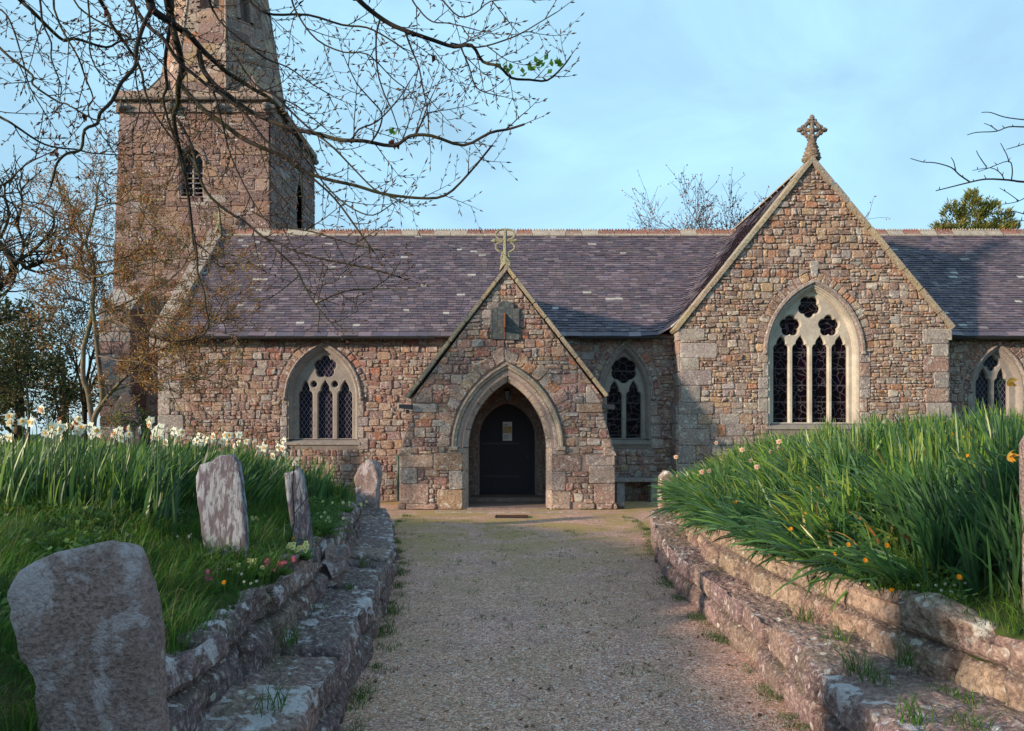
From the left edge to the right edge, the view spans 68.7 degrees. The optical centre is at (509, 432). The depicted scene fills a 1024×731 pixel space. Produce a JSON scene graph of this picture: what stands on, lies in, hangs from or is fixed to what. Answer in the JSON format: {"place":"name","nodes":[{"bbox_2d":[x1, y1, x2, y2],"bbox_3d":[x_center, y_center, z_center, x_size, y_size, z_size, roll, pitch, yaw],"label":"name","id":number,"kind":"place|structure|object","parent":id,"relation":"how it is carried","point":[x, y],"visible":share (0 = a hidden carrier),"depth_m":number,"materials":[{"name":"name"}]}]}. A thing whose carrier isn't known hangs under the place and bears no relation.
{"place":"outdoors","nodes":[
{"label":"outdoors","id":0,"kind":"place"},
{"bbox_2d":[0,434,98,438],"bbox_3d":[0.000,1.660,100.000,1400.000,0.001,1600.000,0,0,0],"label":"ground","id":1,"kind":"structure","parent":0,"point":[2,435],"depth_m":360.19,"materials":[{"name":"green plant"}]},
{"bbox_2d":[98,0,1023,509],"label":"church","id":2,"kind":"structure","parent":1,"relation":"on","point":[808,296],"depth_m":17.78,"materials":[{"name":"stone"}]},
{"bbox_2d":[176,141,206,195],"bbox_3d":[-9.037,-7.480,21.470,0.914,1.615,0.460,0,0,0],"label":"belfry window","id":3,"kind":"structure","parent":2,"relation":"in","point":[191,183],"depth_m":21.46,"materials":[{"name":"stone"}]},
{"bbox_2d":[281,342,363,448],"bbox_3d":[-4.436,-0.889,17.872,1.949,2.558,0.376,0,0,0],"label":"window","id":4,"kind":"structure","parent":2,"relation":"in","point":[323,399],"depth_m":17.93,"materials":[{"name":"stone"}]},
{"bbox_2d":[399,404,411,413],"bbox_3d":[-2.169,-0.501,15.640,0.260,0.190,0.200,0,0,0],"label":"floodlight","id":5,"kind":"object","parent":2,"relation":"attached to","point":[405,406],"visible":1,"depth_m":15.54,"materials":[{"name":"black paint"}]},
{"bbox_2d":[491,301,518,339],"bbox_3d":[-0.099,-2.349,15.544,0.594,0.811,0.312,0,0,0],"label":"sundial","id":6,"kind":"object","parent":2,"relation":"attached to","point":[504,320],"visible":1,"depth_m":15.62,"materials":[{"name":"stone"}]},
{"bbox_2d":[503,388,510,401],"bbox_3d":[-0.059,-0.969,16.450,0.200,0.600,0.173,0,0,0],"label":"lantern","id":7,"kind":"object","parent":2,"relation":"hanging from","point":[507,393],"visible":0.95,"depth_m":16.40,"materials":[{"name":"black paint"}]},
{"bbox_2d":[480,404,534,493],"bbox_3d":[-0.060,0.383,18.117,1.340,2.185,0.050,0,0,0],"label":"door","id":8,"kind":"structure","parent":2,"relation":"in","point":[506,467],"depth_m":18.13,"materials":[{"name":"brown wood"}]},
{"bbox_2d":[503,422,511,440],"bbox_3d":[-0.057,-0.043,18.102,0.223,0.457,0.009,0,0,0],"label":"notice","id":9,"kind":"object","parent":8,"relation":"attached to","point":[507,431],"visible":1,"depth_m":18.10,"materials":[{"name":"white paper"}]},
{"bbox_2d":[601,404,614,413],"bbox_3d":[2.046,-0.501,15.640,0.260,0.190,0.200,0,0,0],"label":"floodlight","id":10,"kind":"object","parent":2,"relation":"attached to","point":[608,406],"visible":1,"depth_m":15.54,"materials":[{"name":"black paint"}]},
{"bbox_2d":[598,339,655,448],"bbox_3d":[2.743,-0.921,17.877,1.461,2.600,0.365,0,0,0],"label":"window","id":11,"kind":"structure","parent":2,"relation":"in","point":[628,425],"depth_m":17.93,"materials":[{"name":"stone"}]},
{"bbox_2d":[762,279,866,433],"bbox_3d":[6.958,-1.755,17.229,2.390,3.557,0.381,0,0,0],"label":"window","id":12,"kind":"structure","parent":2,"relation":"in","point":[814,357],"depth_m":17.31,"materials":[{"name":"stone"}]},
{"bbox_2d":[968,343,1023,419],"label":"window","id":13,"kind":"structure","parent":2,"relation":"in","point":[997,366],"depth_m":17.93,"materials":[{"name":"stone"}]},
{"bbox_2d":[622,170,753,230],"bbox_3d":[9.311,-5.635,38.128,9.862,14.886,10.040,0,0,0],"label":"budding tree","id":14,"kind":"object","parent":1,"relation":"on","point":[684,227],"visible":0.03,"depth_m":37.43,"materials":[{"name":"brown plant"}]},
{"bbox_2d":[638,164,889,230],"bbox_3d":[11.612,-5.345,35.471,10.675,14.317,9.050,0,0,41],"label":"budding tree","id":15,"kind":"object","parent":1,"relation":"on","point":[724,208],"visible":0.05,"depth_m":34.66,"materials":[{"name":"brown plant"}]},
{"bbox_2d":[927,187,1020,229],"bbox_3d":[20.609,-4.590,32.980,6.076,12.590,2.914,0,0,0],"label":"conifer tree","id":16,"kind":"object","parent":1,"relation":"on","point":[984,209],"visible":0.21,"depth_m":32.72,"materials":[{"name":"green plant"}]},
{"bbox_2d":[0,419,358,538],"bbox_3d":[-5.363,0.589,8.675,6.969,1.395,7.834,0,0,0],"label":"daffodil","id":17,"kind":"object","parent":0,"point":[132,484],"depth_m":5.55,"materials":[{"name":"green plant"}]},
{"bbox_2d":[74,422,79,486],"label":"daffodil","id":18,"kind":"object","parent":17,"relation":"on","point":[76,427],"visible":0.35,"depth_m":5.24,"materials":[{"name":"green plant"}]},
{"bbox_2d":[73,428,84,481],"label":"daffodil","id":19,"kind":"object","parent":17,"relation":"on","point":[79,433],"visible":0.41,"depth_m":5.29,"materials":[{"name":"green plant"}]},
{"bbox_2d":[77,423,86,479],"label":"daffodil","id":20,"kind":"object","parent":17,"relation":"on","point":[81,427],"visible":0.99,"depth_m":5.07,"materials":[{"name":"white plant"}]},
{"bbox_2d":[0,437,365,730],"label":"grass bank","id":21,"kind":"structure","parent":0,"point":[3,667],"depth_m":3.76,"materials":[{"name":"green plant"}]},
{"bbox_2d":[4,412,15,485],"bbox_3d":[-3.381,0.108,5.069,0.056,0.504,0.056,0,0,32],"label":"daffodil","id":22,"kind":"object","parent":21,"relation":"on","point":[11,417],"visible":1,"depth_m":5.08,"materials":[{"name":"green plant"}]},
{"bbox_2d":[16,417,27,487],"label":"daffodil","id":23,"kind":"object","parent":21,"relation":"on","point":[22,422],"visible":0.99,"depth_m":5.06,"materials":[{"name":"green plant"}]},
{"bbox_2d":[28,416,37,494],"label":"daffodil","id":24,"kind":"object","parent":21,"relation":"on","point":[31,421],"visible":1,"depth_m":4.96,"materials":[{"name":"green plant"}]},
{"bbox_2d":[0,289,79,444],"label":"evergreen tree","id":25,"kind":"object","parent":21,"relation":"on","point":[17,429],"visible":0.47,"depth_m":21.82,"materials":[{"name":"green plant"}]},
{"bbox_2d":[38,404,49,477],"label":"daffodil","id":26,"kind":"object","parent":21,"relation":"on","point":[40,408],"visible":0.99,"depth_m":4.94,"materials":[{"name":"green plant"}]},
{"bbox_2d":[41,428,47,483],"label":"daffodil","id":27,"kind":"object","parent":21,"relation":"on","point":[43,431],"visible":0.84,"depth_m":5.36,"materials":[{"name":"white plant"}]},
{"bbox_2d":[0,321,98,445],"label":"hedge tree","id":28,"kind":"object","parent":21,"relation":"on","point":[6,377],"visible":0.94,"depth_m":19.09,"materials":[{"name":"green plant"}]},
{"bbox_2d":[45,421,57,502],"bbox_3d":[-3.043,0.192,4.975,0.056,0.545,0.068,0,0,42],"label":"daffodil","id":29,"kind":"object","parent":21,"relation":"on","point":[53,425],"visible":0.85,"depth_m":5.00,"materials":[{"name":"green plant"}]},
{"bbox_2d":[47,428,55,505],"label":"daffodil","id":30,"kind":"object","parent":21,"relation":"on","point":[50,433],"visible":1,"depth_m":4.84,"materials":[{"name":"green plant"}]},
{"bbox_2d":[51,426,59,505],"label":"daffodil","id":31,"kind":"object","parent":21,"relation":"on","point":[57,430],"visible":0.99,"depth_m":4.86,"materials":[{"name":"green plant"}]},
{"bbox_2d":[0,145,112,359],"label":"bare tree","id":32,"kind":"object","parent":21,"relation":"on","point":[17,260],"visible":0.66,"depth_m":23.16,"materials":[{"name":"brown plant"}]},
{"bbox_2d":[56,422,60,483],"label":"daffodil","id":33,"kind":"object","parent":21,"relation":"on","point":[59,455],"visible":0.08,"depth_m":5.12,"materials":[{"name":"green plant"}]},
{"bbox_2d":[57,422,66,502],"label":"daffodil","id":34,"kind":"object","parent":21,"relation":"on","point":[61,426],"visible":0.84,"depth_m":5.04,"materials":[{"name":"green plant"}]},
{"bbox_2d":[56,415,69,473],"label":"withered daffodil","id":35,"kind":"object","parent":21,"relation":"on","point":[59,419],"visible":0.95,"depth_m":5.20,"materials":[{"name":"green plant"}]},
{"bbox_2d":[30,282,99,445],"bbox_3d":[-14.612,-2.124,24.849,3.020,6.059,2.661,0,0,-40],"label":"hedge tree","id":36,"kind":"object","parent":21,"relation":"on","point":[94,400],"visible":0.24,"depth_m":24.89,"materials":[{"name":"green plant"}]},
{"bbox_2d":[62,423,68,471],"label":"daffodil","id":37,"kind":"object","parent":21,"relation":"on","point":[67,427],"visible":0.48,"depth_m":5.50,"materials":[{"name":"green plant"}]},
{"bbox_2d":[0,272,141,440],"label":"bare tree","id":38,"kind":"object","parent":21,"relation":"on","point":[77,370],"visible":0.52,"depth_m":20.38,"materials":[{"name":"brown plant"}]},
{"bbox_2d":[71,423,73,465],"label":"withered daffodil","id":39,"kind":"object","parent":21,"relation":"on","point":[72,427],"visible":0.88,"depth_m":5.20,"materials":[{"name":"green plant"}]},
{"bbox_2d":[69,419,77,490],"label":"withered daffodil","id":40,"kind":"object","parent":21,"relation":"on","point":[75,423],"visible":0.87,"depth_m":5.20,"materials":[{"name":"green plant"}]},
{"bbox_2d":[73,415,82,482],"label":"daffodil","id":41,"kind":"object","parent":21,"relation":"on","point":[77,418],"visible":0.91,"depth_m":5.40,"materials":[{"name":"white plant"}]},
{"bbox_2d":[7,540,170,730],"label":"standing stone","id":42,"kind":"object","parent":21,"relation":"on","point":[87,622],"visible":1,"depth_m":2.16,"materials":[{"name":"stone"}]},
{"bbox_2d":[85,422,93,502],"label":"daffodil","id":43,"kind":"object","parent":21,"relation":"on","point":[89,425],"visible":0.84,"depth_m":5.06,"materials":[{"name":"green plant"}]},
{"bbox_2d":[90,426,101,507],"bbox_3d":[-2.737,0.228,4.955,0.061,0.555,0.062,0,0,-11],"label":"daffodil","id":44,"kind":"object","parent":21,"relation":"on","point":[95,431],"visible":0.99,"depth_m":4.97,"materials":[{"name":"white plant"}]},
{"bbox_2d":[112,428,122,468],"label":"daffodil","id":45,"kind":"object","parent":21,"relation":"on","point":[114,433],"visible":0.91,"depth_m":5.31,"materials":[{"name":"green plant"}]},
{"bbox_2d":[115,426,123,482],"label":"daffodil","id":46,"kind":"object","parent":21,"relation":"on","point":[118,431],"visible":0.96,"depth_m":5.26,"materials":[{"name":"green plant"}]},
{"bbox_2d":[118,433,126,453],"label":"daffodil","id":47,"kind":"object","parent":21,"relation":"on","point":[122,439],"visible":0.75,"depth_m":5.72,"materials":[{"name":"white plant"}]},
{"bbox_2d":[110,390,136,447],"bbox_3d":[-8.066,-0.113,15.561,0.632,1.548,0.153,0,0,0],"label":"headstone","id":48,"kind":"object","parent":21,"relation":"on","point":[129,397],"visible":0.09,"depth_m":15.51,"materials":[{"name":"grey stone"}]},
{"bbox_2d":[101,403,157,434],"bbox_3d":[-7.608,0.021,14.982,1.017,1.349,0.650,0,0,0],"label":"fern clump","id":49,"kind":"object","parent":21,"relation":"on","point":[124,421],"visible":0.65,"depth_m":14.89,"materials":[{"name":"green plant"}]},
{"bbox_2d":[126,426,135,456],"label":"daffodil","id":50,"kind":"object","parent":21,"relation":"on","point":[128,428],"visible":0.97,"depth_m":5.20,"materials":[{"name":"green plant"}]},
{"bbox_2d":[119,407,143,451],"bbox_3d":[-7.558,-0.049,14.961,0.474,0.963,0.157,0,0,0],"label":"headstone","id":51,"kind":"object","parent":21,"relation":"on","point":[135,418],"visible":0.46,"depth_m":14.90,"materials":[{"name":"grey stone"}]},
{"bbox_2d":[0,127,272,446],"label":"young tree","id":52,"kind":"object","parent":21,"relation":"on","point":[75,211],"visible":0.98,"depth_m":12.76,"materials":[{"name":"brown plant"}]},
{"bbox_2d":[137,427,147,483],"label":"daffodil","id":53,"kind":"object","parent":21,"relation":"on","point":[139,429],"visible":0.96,"depth_m":5.23,"materials":[{"name":"green plant"}]},
{"bbox_2d":[145,416,154,475],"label":"daffodil","id":54,"kind":"object","parent":21,"relation":"on","point":[150,419],"visible":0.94,"depth_m":5.50,"materials":[{"name":"green plant"}]},
{"bbox_2d":[147,421,156,486],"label":"daffodil","id":55,"kind":"object","parent":21,"relation":"on","point":[149,424],"visible":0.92,"depth_m":5.48,"materials":[{"name":"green plant"}]},
{"bbox_2d":[151,428,158,506],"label":"daffodil","id":56,"kind":"object","parent":21,"relation":"on","point":[153,433],"visible":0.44,"depth_m":4.94,"materials":[{"name":"green plant"}]},
{"bbox_2d":[154,423,164,508],"bbox_3d":[-2.279,0.212,4.882,0.056,0.563,0.062,0,0,-38],"label":"daffodil","id":57,"kind":"object","parent":21,"relation":"on","point":[161,429],"visible":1,"depth_m":4.85,"materials":[{"name":"white plant"}]},
{"bbox_2d":[163,431,165,494],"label":"daffodil","id":58,"kind":"object","parent":21,"relation":"on","point":[165,460],"visible":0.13,"depth_m":5.54,"materials":[{"name":"green plant"}]},
{"bbox_2d":[169,426,176,494],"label":"daffodil","id":59,"kind":"object","parent":21,"relation":"on","point":[173,431],"visible":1,"depth_m":5.15,"materials":[{"name":"green plant"}]},
{"bbox_2d":[0,482,352,683],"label":"ground weeds","id":60,"kind":"object","parent":21,"relation":"on","point":[58,549],"visible":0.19,"depth_m":4.60,"materials":[{"name":"green plant"}]},
{"bbox_2d":[176,428,185,494],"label":"daffodil","id":61,"kind":"object","parent":21,"relation":"on","point":[181,432],"visible":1,"depth_m":5.19,"materials":[{"name":"green plant"}]},
{"bbox_2d":[196,438,203,459],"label":"daffodil","id":62,"kind":"object","parent":21,"relation":"on","point":[199,443],"visible":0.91,"depth_m":6.53,"materials":[{"name":"white plant"}]},
{"bbox_2d":[194,569,226,593],"bbox_3d":[-1.579,0.780,3.954,0.174,0.129,0.172,0,0,0],"label":"primrose","id":63,"kind":"object","parent":21,"relation":"on","point":[221,586],"visible":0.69,"depth_m":3.94,"materials":[{"name":"green plant"}]},
{"bbox_2d":[196,454,249,560],"bbox_3d":[-1.820,0.477,4.777,0.383,0.683,0.112,0,0,7],"label":"headstone","id":64,"kind":"object","parent":21,"relation":"on","point":[221,498],"visible":0.9,"depth_m":4.76,"materials":[{"name":"stone"}]},
{"bbox_2d":[224,431,233,454],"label":"daffodil","id":65,"kind":"object","parent":21,"relation":"on","point":[228,435],"visible":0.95,"depth_m":6.34,"materials":[{"name":"white plant"}]},
{"bbox_2d":[235,431,242,459],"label":"daffodil","id":66,"kind":"object","parent":21,"relation":"on","point":[238,435],"visible":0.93,"depth_m":7.07,"materials":[{"name":"white plant"}]},
{"bbox_2d":[236,558,267,577],"bbox_3d":[-1.510,0.791,4.403,0.178,0.126,0.185,0,0,0],"label":"primrose","id":67,"kind":"object","parent":21,"relation":"on","point":[249,562],"visible":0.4,"depth_m":4.38,"materials":[{"name":"green plant"}]},
{"bbox_2d":[260,443,267,503],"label":"daffodil","id":68,"kind":"object","parent":21,"relation":"on","point":[263,446],"visible":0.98,"depth_m":6.43,"materials":[{"name":"white plant"}]},
{"bbox_2d":[271,453,277,501],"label":"daffodil","id":69,"kind":"object","parent":21,"relation":"on","point":[273,455],"visible":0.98,"depth_m":6.99,"materials":[{"name":"white plant"}]},
{"bbox_2d":[275,443,281,496],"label":"daffodil","id":70,"kind":"object","parent":21,"relation":"on","point":[277,446],"visible":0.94,"depth_m":6.56,"materials":[{"name":"white plant"}]},
{"bbox_2d":[280,445,286,499],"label":"daffodil","id":71,"kind":"object","parent":21,"relation":"on","point":[282,448],"visible":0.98,"depth_m":6.28,"materials":[{"name":"white plant"}]},
{"bbox_2d":[282,452,288,496],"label":"daffodil","id":72,"kind":"object","parent":21,"relation":"on","point":[285,454],"visible":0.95,"depth_m":7.24,"materials":[{"name":"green plant"}]},
{"bbox_2d":[0,0,584,350],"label":"beech tree","id":73,"kind":"object","parent":21,"relation":"on","point":[173,28],"visible":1,"depth_m":4.54,"materials":[{"name":"brown plant"}]},
{"bbox_2d":[285,466,317,561],"bbox_3d":[-1.501,0.583,5.401,0.245,0.694,0.109,0,0,0],"label":"headstone","id":74,"kind":"object","parent":21,"relation":"on","point":[303,526],"visible":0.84,"depth_m":5.38,"materials":[{"name":"stone"}]},
{"bbox_2d":[289,461,314,541],"bbox_3d":[-1.390,0.471,4.998,0.184,0.580,0.042,0,0,0],"label":"daffodil","id":75,"kind":"object","parent":21,"relation":"on","point":[294,465],"visible":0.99,"depth_m":5.00,"materials":[{"name":"green plant"}]},
{"bbox_2d":[285,513,339,537],"bbox_3d":[-1.591,0.744,6.001,0.482,0.172,0.466,0,0,0],"label":"cow parsley","id":76,"kind":"object","parent":21,"relation":"on","point":[318,521],"visible":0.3,"depth_m":5.97,"materials":[{"name":"green plant"}]},
{"bbox_2d":[308,495,342,506],"bbox_3d":[-2.009,0.763,8.099,0.479,0.186,0.471,0,0,0],"label":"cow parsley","id":77,"kind":"object","parent":21,"relation":"on","point":[332,497],"visible":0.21,"depth_m":8.19,"materials":[{"name":"green plant"}]},
{"bbox_2d":[311,515,353,539],"bbox_3d":[-1.475,0.775,5.995,0.466,0.205,0.471,0,0,0],"label":"cow parsley","id":78,"kind":"object","parent":21,"relation":"on","point":[330,530],"visible":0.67,"depth_m":5.98,"materials":[{"name":"green plant"}]},
{"bbox_2d":[321,500,367,512],"bbox_3d":[-1.653,0.735,7.447,0.472,0.128,0.178,0,0,0],"label":"primrose","id":79,"kind":"object","parent":21,"relation":"on","point":[348,510],"visible":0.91,"depth_m":7.46,"materials":[{"name":"green plant"}]},
{"bbox_2d":[0,0,1023,433],"label":"sky","id":80,"kind":"structure","parent":0,"point":[713,87],"materials":[{"name":"blue"}]},
{"bbox_2d":[340,500,812,730],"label":"gravel path","id":81,"kind":"structure","parent":0,"point":[482,642],"depth_m":5.76,"materials":[{"name":"grey gravel"}]},
{"bbox_2d":[203,507,398,730],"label":"wall","id":82,"kind":"structure","parent":81,"relation":"on","point":[323,664],"depth_m":4.28,"materials":[{"name":"stone"}]},
{"bbox_2d":[166,502,363,730],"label":"retaining wall","id":83,"kind":"structure","parent":82,"relation":"on","point":[214,662],"depth_m":3.79,"materials":[{"name":"stone"}]},
{"bbox_2d":[262,556,295,575],"bbox_3d":[-1.382,0.801,4.499,0.184,0.115,0.191,0,0,0],"label":"primrose","id":84,"kind":"object","parent":83,"relation":"on","point":[282,571],"visible":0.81,"depth_m":4.48,"materials":[{"name":"green plant"}]},
{"bbox_2d":[284,540,314,560],"bbox_3d":[-1.387,0.778,4.951,0.188,0.125,0.228,0,0,-43],"label":"primrose","id":85,"kind":"object","parent":83,"relation":"on","point":[305,554],"visible":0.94,"depth_m":4.94,"materials":[{"name":"green plant"}]},
{"bbox_2d":[320,541,350,588],"bbox_3d":[-1.401,1.049,5.890,0.267,0.408,0.473,0,0,0],"label":"rock","id":86,"kind":"object","parent":82,"relation":"on","point":[335,567],"visible":0.66,"depth_m":5.78,"materials":[{"name":"stone"}]},
{"bbox_2d":[354,459,382,507],"bbox_3d":[-2.290,1.017,12.146,0.420,1.190,0.370,0,0,0],"label":"gravestone","id":87,"kind":"object","parent":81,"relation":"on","point":[368,477],"visible":0.63,"depth_m":12.00,"materials":[{"name":"stone"}]},
{"bbox_2d":[435,511,577,512],"bbox_3d":[-0.061,1.599,15.060,2.878,0.042,0.080,0,0,0],"label":"drain channel","id":88,"kind":"object","parent":81,"relation":"on","point":[506,512],"visible":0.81,"depth_m":15.04,"materials":[{"name":"stone"}]},
{"bbox_2d":[495,515,527,517],"bbox_3d":[0.034,1.594,14.285,0.619,0.032,0.330,0,0,0],"label":"drain grate","id":89,"kind":"object","parent":81,"relation":"on","point":[525,516],"visible":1,"depth_m":14.20,"materials":[{"name":"black metal"}]},
{"bbox_2d":[350,515,761,728],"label":"fallen leaves","id":90,"kind":"object","parent":81,"relation":"on","point":[570,666],"visible":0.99,"depth_m":5.54,"materials":[{"name":"brown plant"}]},
{"bbox_2d":[342,500,810,730],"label":"path weeds","id":91,"kind":"object","parent":81,"relation":"on","point":[356,691],"visible":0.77,"depth_m":6.08,"materials":[{"name":"green plant"}]},
{"bbox_2d":[615,477,657,501],"bbox_3d":[2.977,1.335,17.510,1.150,0.570,0.460,0,0,0],"label":"stone bench","id":92,"kind":"object","parent":81,"relation":"on","point":[620,489],"visible":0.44,"depth_m":17.34,"materials":[{"name":"stone"}]},
{"bbox_2d":[658,470,673,509],"bbox_3d":[2.739,1.103,13.109,0.286,0.899,0.242,0,0,0],"label":"stone post","id":93,"kind":"object","parent":81,"relation":"on","point":[663,473],"visible":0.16,"depth_m":13.01,"materials":[{"name":"beige stone"}]},
{"bbox_2d":[650,510,1023,730],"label":"wall","id":94,"kind":"structure","parent":81,"relation":"on","point":[805,676],"depth_m":4.20,"materials":[{"name":"stone"}]},
{"bbox_2d":[249,554,1011,730],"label":"wall weeds","id":95,"kind":"object","parent":94,"relation":"on","point":[868,673],"depth_m":3.64,"materials":[{"name":"green plant"}]},
{"bbox_2d":[673,510,1023,711],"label":"retaining wall","id":96,"kind":"structure","parent":94,"relation":"on","point":[950,638],"depth_m":3.97,"materials":[{"name":"stone"}]},
{"bbox_2d":[717,429,1023,664],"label":"grass bank","id":97,"kind":"structure","parent":0,"point":[1001,632],"depth_m":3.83,"materials":[{"name":"green plant"}]},
{"bbox_2d":[645,397,1023,612],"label":"daffodil leaves","id":98,"kind":"object","parent":97,"relation":"on","point":[913,499],"visible":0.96,"depth_m":5.46,"materials":[{"name":"green plant"}]},
{"bbox_2d":[754,464,759,502],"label":"daffodil","id":99,"kind":"object","parent":98,"relation":"on","point":[756,466],"visible":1,"depth_m":6.75,"materials":[{"name":"green plant"}]},
{"bbox_2d":[996,377,1016,452],"bbox_3d":[2.794,-0.103,4.201,0.111,0.427,0.074,0,0,32],"label":"fading daffodil","id":100,"kind":"object","parent":98,"relation":"in","point":[1010,381],"visible":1,"depth_m":4.20,"materials":[{"name":"green plant"}]},
{"bbox_2d":[996,450,1018,532],"bbox_3d":[2.597,0.301,3.896,0.117,0.433,0.079,0,0,35],"label":"fading daffodil","id":101,"kind":"object","parent":98,"relation":"in","point":[1010,455],"visible":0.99,"depth_m":3.90,"materials":[{"name":"green plant"}]},
{"bbox_2d":[716,450,1011,604],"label":"ground weeds","id":102,"kind":"object","parent":97,"relation":"on","point":[958,594],"visible":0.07,"depth_m":4.18,"materials":[{"name":"green plant"}]},
{"bbox_2d":[910,112,1023,221],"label":"bare tree","id":103,"kind":"object","parent":97,"relation":"on","point":[1003,179],"visible":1,"depth_m":8.62,"materials":[{"name":"brown wood"}]},
{"bbox_2d":[1019,435,1023,611],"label":"gravestone","id":104,"kind":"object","parent":97,"relation":"on","point":[1021,470],"depth_m":3.61,"materials":[{"name":"stone"}]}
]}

